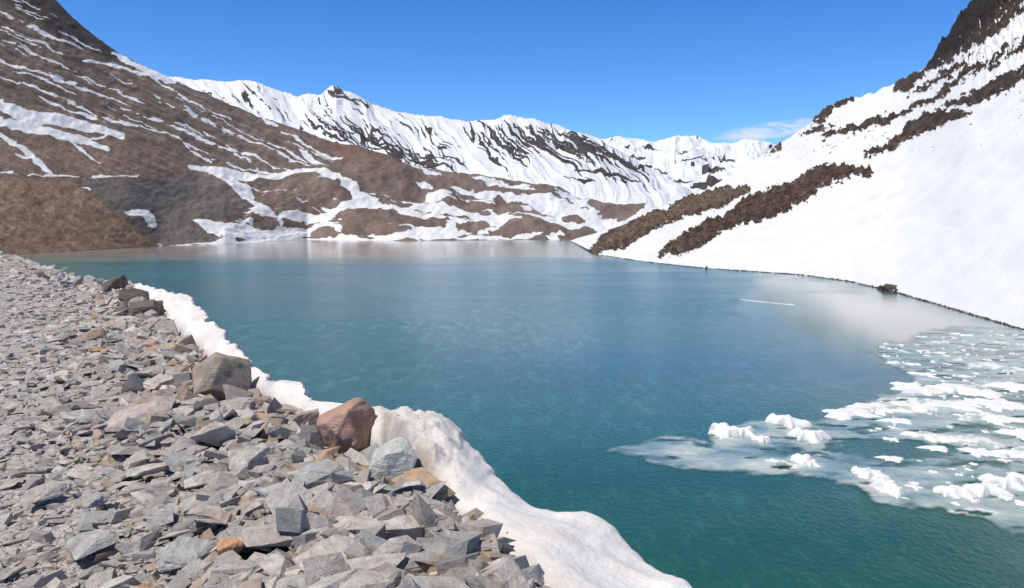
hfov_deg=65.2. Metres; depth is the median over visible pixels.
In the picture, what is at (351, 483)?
rock
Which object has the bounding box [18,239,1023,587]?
lake water
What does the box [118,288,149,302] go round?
boulder
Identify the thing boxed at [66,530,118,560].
boulder
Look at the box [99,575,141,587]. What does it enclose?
rock
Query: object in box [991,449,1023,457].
ice floe
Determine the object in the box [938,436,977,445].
ice floe
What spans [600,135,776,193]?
distant mountain
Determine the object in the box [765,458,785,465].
ice floe
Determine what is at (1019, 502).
ice floe
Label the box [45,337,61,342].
rock
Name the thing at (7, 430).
rock
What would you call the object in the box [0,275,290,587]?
gravel bank
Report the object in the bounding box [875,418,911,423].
ice floe
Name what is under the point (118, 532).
rock
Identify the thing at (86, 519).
rock
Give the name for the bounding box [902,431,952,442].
ice floe
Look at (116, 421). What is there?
boulder
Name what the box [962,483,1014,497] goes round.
ice floe
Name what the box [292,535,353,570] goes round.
boulder
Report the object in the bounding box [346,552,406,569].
boulder
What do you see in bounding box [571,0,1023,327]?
snow slope
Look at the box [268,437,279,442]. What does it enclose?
rock
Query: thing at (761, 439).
ice floe
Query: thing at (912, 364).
ice floe
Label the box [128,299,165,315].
boulder
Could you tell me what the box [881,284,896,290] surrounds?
shore boulder
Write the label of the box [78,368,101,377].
rock
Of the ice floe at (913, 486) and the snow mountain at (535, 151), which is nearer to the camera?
the ice floe at (913, 486)
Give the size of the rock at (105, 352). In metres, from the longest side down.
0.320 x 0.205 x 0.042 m
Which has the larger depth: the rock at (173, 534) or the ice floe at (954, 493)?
the ice floe at (954, 493)
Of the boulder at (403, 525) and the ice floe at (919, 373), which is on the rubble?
the boulder at (403, 525)
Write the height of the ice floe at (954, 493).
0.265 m
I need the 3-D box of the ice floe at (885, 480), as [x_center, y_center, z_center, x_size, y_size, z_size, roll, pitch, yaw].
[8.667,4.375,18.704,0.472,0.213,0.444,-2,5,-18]
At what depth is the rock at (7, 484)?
5.47 m
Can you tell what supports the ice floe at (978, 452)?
on the lake water
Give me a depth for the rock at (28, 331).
13.23 m
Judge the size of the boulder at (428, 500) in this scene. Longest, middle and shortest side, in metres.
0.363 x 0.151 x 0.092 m
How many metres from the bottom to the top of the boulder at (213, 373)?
0.486 m
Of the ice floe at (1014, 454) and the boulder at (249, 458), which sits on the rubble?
the boulder at (249, 458)
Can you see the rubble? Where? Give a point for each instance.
(153, 509)
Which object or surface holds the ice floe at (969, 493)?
on the lake water
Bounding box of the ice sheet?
[609,325,1023,533]
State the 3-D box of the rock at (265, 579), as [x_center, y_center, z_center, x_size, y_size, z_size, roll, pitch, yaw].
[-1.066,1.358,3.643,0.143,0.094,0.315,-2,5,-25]
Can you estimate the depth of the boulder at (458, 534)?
4.13 m
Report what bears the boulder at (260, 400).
on the rubble
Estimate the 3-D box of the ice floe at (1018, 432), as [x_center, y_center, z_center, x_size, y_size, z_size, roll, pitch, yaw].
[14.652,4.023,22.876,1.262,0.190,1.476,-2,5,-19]
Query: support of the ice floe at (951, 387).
on the lake water
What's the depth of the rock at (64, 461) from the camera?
6.08 m
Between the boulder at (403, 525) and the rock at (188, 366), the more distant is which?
the rock at (188, 366)
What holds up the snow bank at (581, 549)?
on the gravel bank at (58, 531)
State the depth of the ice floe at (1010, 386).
29.39 m
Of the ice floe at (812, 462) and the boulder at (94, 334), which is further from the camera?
the ice floe at (812, 462)
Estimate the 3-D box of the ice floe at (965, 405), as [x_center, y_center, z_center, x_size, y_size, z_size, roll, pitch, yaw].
[14.440,3.691,26.485,2.194,0.254,1.948,2,5,19]
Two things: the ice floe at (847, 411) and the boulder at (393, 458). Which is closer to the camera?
the boulder at (393, 458)
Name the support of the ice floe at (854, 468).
on the lake water
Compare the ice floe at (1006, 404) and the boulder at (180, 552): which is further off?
the ice floe at (1006, 404)
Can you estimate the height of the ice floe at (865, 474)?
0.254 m
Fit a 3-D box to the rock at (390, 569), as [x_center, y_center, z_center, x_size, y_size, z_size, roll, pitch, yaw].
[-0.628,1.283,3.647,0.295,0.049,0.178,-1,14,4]
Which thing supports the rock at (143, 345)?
on the rubble
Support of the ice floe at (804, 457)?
on the lake water
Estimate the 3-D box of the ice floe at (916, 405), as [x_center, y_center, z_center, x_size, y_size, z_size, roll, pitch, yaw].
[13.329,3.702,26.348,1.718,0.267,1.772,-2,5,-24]
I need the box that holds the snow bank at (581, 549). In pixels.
[133,283,691,587]
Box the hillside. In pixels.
[0,0,667,254]
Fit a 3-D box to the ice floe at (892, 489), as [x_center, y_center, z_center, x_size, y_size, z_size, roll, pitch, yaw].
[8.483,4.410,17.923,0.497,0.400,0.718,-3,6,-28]
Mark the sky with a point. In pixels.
(714, 71)
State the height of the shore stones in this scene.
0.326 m
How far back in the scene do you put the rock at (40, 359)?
10.39 m
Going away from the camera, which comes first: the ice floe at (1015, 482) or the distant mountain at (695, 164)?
the ice floe at (1015, 482)
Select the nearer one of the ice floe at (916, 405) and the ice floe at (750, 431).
the ice floe at (750, 431)
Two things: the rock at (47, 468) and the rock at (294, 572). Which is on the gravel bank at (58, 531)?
the rock at (47, 468)
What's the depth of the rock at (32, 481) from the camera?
5.41 m
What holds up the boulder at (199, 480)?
on the rubble
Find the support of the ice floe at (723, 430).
on the lake water
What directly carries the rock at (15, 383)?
on the gravel bank at (58, 531)
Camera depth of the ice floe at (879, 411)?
25.67 m
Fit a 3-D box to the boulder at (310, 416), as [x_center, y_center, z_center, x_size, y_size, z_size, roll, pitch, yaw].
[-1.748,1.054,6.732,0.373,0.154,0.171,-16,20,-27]
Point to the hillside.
(103, 145)
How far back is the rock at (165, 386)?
8.10 m
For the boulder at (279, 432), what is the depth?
6.16 m
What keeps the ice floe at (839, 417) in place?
on the lake water
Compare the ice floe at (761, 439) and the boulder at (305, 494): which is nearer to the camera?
the boulder at (305, 494)
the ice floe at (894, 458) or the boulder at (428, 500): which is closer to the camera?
the boulder at (428, 500)
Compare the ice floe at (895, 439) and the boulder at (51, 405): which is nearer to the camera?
the boulder at (51, 405)
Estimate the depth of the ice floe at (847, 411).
25.27 m
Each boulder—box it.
[19,481,71,502]
[39,395,66,415]
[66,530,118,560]
[69,328,106,343]
[82,488,110,509]
[102,275,127,291]
[102,394,175,431]
[117,301,127,310]
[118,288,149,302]
[126,462,167,477]
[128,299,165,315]
[158,536,216,571]
[184,469,213,488]
[186,506,235,525]
[190,421,238,446]
[192,352,251,401]
[216,537,243,554]
[228,443,286,474]
[236,522,299,549]
[248,396,271,409]
[255,482,312,503]
[267,425,296,438]
[291,409,319,426]
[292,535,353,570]
[293,459,353,488]
[316,397,375,453]
[333,516,355,527]
[342,512,436,540]
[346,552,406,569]
[368,437,416,479]
[396,542,448,575]
[410,494,454,510]
[440,528,467,538]
[478,551,496,557]
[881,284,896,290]
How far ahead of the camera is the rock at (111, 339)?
11.63 m
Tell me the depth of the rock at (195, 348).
10.40 m
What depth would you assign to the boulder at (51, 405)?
7.41 m
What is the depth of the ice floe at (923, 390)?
28.97 m
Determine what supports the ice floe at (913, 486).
on the lake water
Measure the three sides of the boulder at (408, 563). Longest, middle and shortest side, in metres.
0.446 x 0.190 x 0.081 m
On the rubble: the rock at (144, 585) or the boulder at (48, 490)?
the rock at (144, 585)
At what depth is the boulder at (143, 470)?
5.50 m
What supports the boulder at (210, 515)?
on the rubble
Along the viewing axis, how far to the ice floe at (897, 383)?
29.82 m
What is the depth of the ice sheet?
22.02 m
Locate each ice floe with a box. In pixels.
[708,422,739,438]
[730,426,755,436]
[751,435,770,442]
[765,415,812,428]
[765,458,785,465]
[766,413,790,418]
[787,427,832,442]
[790,453,811,461]
[795,459,820,466]
[822,407,882,417]
[824,414,852,419]
[845,402,917,415]
[850,466,870,470]
[853,469,889,478]
[871,476,895,482]
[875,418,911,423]
[875,456,903,462]
[876,481,904,498]
[882,437,899,441]
[890,381,921,386]
[890,385,954,395]
[894,399,937,412]
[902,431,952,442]
[904,363,921,365]
[904,484,922,487]
[906,372,932,375]
[916,445,947,451]
[921,399,982,411]
[922,383,979,391]
[932,486,960,498]
[937,484,989,499]
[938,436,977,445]
[957,388,1002,398]
[957,447,1007,457]
[960,412,1023,425]
[961,398,1023,411]
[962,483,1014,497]
[970,499,980,502]
[977,473,1023,490]
[984,381,1023,391]
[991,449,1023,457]
[993,428,1023,440]
[998,496,1013,500]
[1005,472,1023,480]
[1013,499,1023,505]
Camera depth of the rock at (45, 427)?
6.81 m
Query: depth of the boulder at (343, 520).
4.31 m
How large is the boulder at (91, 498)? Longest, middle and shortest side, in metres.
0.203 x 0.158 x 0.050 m
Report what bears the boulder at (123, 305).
on the rubble
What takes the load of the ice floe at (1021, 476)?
on the lake water
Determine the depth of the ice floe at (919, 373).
32.06 m
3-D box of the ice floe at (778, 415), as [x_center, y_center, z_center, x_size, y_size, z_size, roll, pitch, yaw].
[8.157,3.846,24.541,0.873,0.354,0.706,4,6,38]
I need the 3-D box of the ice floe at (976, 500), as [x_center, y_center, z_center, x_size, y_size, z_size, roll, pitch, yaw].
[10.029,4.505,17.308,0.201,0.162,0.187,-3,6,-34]
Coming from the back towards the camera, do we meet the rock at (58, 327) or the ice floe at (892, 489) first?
the ice floe at (892, 489)
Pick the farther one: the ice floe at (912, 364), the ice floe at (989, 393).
the ice floe at (912, 364)
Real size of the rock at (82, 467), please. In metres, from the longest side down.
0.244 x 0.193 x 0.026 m
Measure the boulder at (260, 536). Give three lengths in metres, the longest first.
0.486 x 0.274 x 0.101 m
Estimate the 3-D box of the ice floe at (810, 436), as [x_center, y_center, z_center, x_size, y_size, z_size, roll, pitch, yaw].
[8.266,4.005,22.575,1.202,0.428,0.972,5,7,44]
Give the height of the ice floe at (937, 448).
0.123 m
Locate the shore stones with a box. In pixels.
[592,253,1023,329]
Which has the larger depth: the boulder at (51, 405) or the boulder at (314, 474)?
the boulder at (51, 405)
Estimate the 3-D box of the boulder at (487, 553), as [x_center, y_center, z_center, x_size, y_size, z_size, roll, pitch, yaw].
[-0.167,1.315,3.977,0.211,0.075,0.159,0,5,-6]
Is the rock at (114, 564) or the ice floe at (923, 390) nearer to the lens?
the rock at (114, 564)
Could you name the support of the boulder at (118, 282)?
on the gravel bank at (58, 531)
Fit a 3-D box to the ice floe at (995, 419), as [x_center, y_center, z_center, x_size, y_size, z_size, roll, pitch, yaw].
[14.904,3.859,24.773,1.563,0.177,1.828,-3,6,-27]
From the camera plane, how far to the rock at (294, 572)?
3.74 m
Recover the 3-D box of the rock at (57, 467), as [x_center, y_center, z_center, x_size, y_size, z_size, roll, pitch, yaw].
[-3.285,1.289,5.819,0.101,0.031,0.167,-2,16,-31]
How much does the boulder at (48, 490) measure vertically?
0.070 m
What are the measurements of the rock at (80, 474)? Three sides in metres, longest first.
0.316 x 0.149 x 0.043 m
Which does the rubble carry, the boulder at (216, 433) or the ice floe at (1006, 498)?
the boulder at (216, 433)
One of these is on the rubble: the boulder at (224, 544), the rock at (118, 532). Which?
the boulder at (224, 544)
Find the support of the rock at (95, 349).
on the gravel bank at (58, 531)
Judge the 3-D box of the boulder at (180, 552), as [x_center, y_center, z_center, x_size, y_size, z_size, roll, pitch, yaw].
[-1.650,1.302,4.025,0.212,0.106,0.268,1,5,16]
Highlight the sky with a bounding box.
[56,0,971,144]
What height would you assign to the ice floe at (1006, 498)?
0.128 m
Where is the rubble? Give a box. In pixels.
[0,251,549,587]
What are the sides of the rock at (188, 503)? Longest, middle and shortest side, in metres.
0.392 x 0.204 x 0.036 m
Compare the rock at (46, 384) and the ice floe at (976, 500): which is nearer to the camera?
the rock at (46, 384)
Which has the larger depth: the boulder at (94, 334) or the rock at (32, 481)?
the boulder at (94, 334)
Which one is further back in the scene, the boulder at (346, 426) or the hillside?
the hillside
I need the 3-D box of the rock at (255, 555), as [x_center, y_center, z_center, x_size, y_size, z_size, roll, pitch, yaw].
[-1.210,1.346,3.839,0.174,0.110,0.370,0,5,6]
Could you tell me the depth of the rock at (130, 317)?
13.97 m
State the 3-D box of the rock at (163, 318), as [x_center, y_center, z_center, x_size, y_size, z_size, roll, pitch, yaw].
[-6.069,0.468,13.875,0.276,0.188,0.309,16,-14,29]
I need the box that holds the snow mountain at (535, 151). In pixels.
[169,77,691,204]
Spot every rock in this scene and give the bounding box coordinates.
[0,426,14,433]
[0,477,23,489]
[9,380,20,385]
[11,398,29,400]
[16,330,32,333]
[22,476,44,490]
[36,355,45,362]
[37,423,54,431]
[38,382,53,388]
[39,466,56,470]
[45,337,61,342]
[47,325,64,329]
[52,465,62,471]
[54,459,80,463]
[63,465,93,473]
[67,470,99,479]
[77,510,115,530]
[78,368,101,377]
[88,346,105,351]
[93,529,122,535]
[96,560,124,568]
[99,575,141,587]
[100,350,116,354]
[103,337,125,342]
[120,316,140,319]
[136,344,150,347]
[136,583,158,587]
[157,385,174,390]
[157,526,205,539]
[158,316,171,320]
[179,363,194,371]
[182,495,203,511]
[183,345,198,352]
[247,552,265,579]
[258,575,270,582]
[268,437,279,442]
[285,565,303,575]
[341,481,360,484]
[368,563,405,574]
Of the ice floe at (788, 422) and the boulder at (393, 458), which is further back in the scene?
the ice floe at (788, 422)
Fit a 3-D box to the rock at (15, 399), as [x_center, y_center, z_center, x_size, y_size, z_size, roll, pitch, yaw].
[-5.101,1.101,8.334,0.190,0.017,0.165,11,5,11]

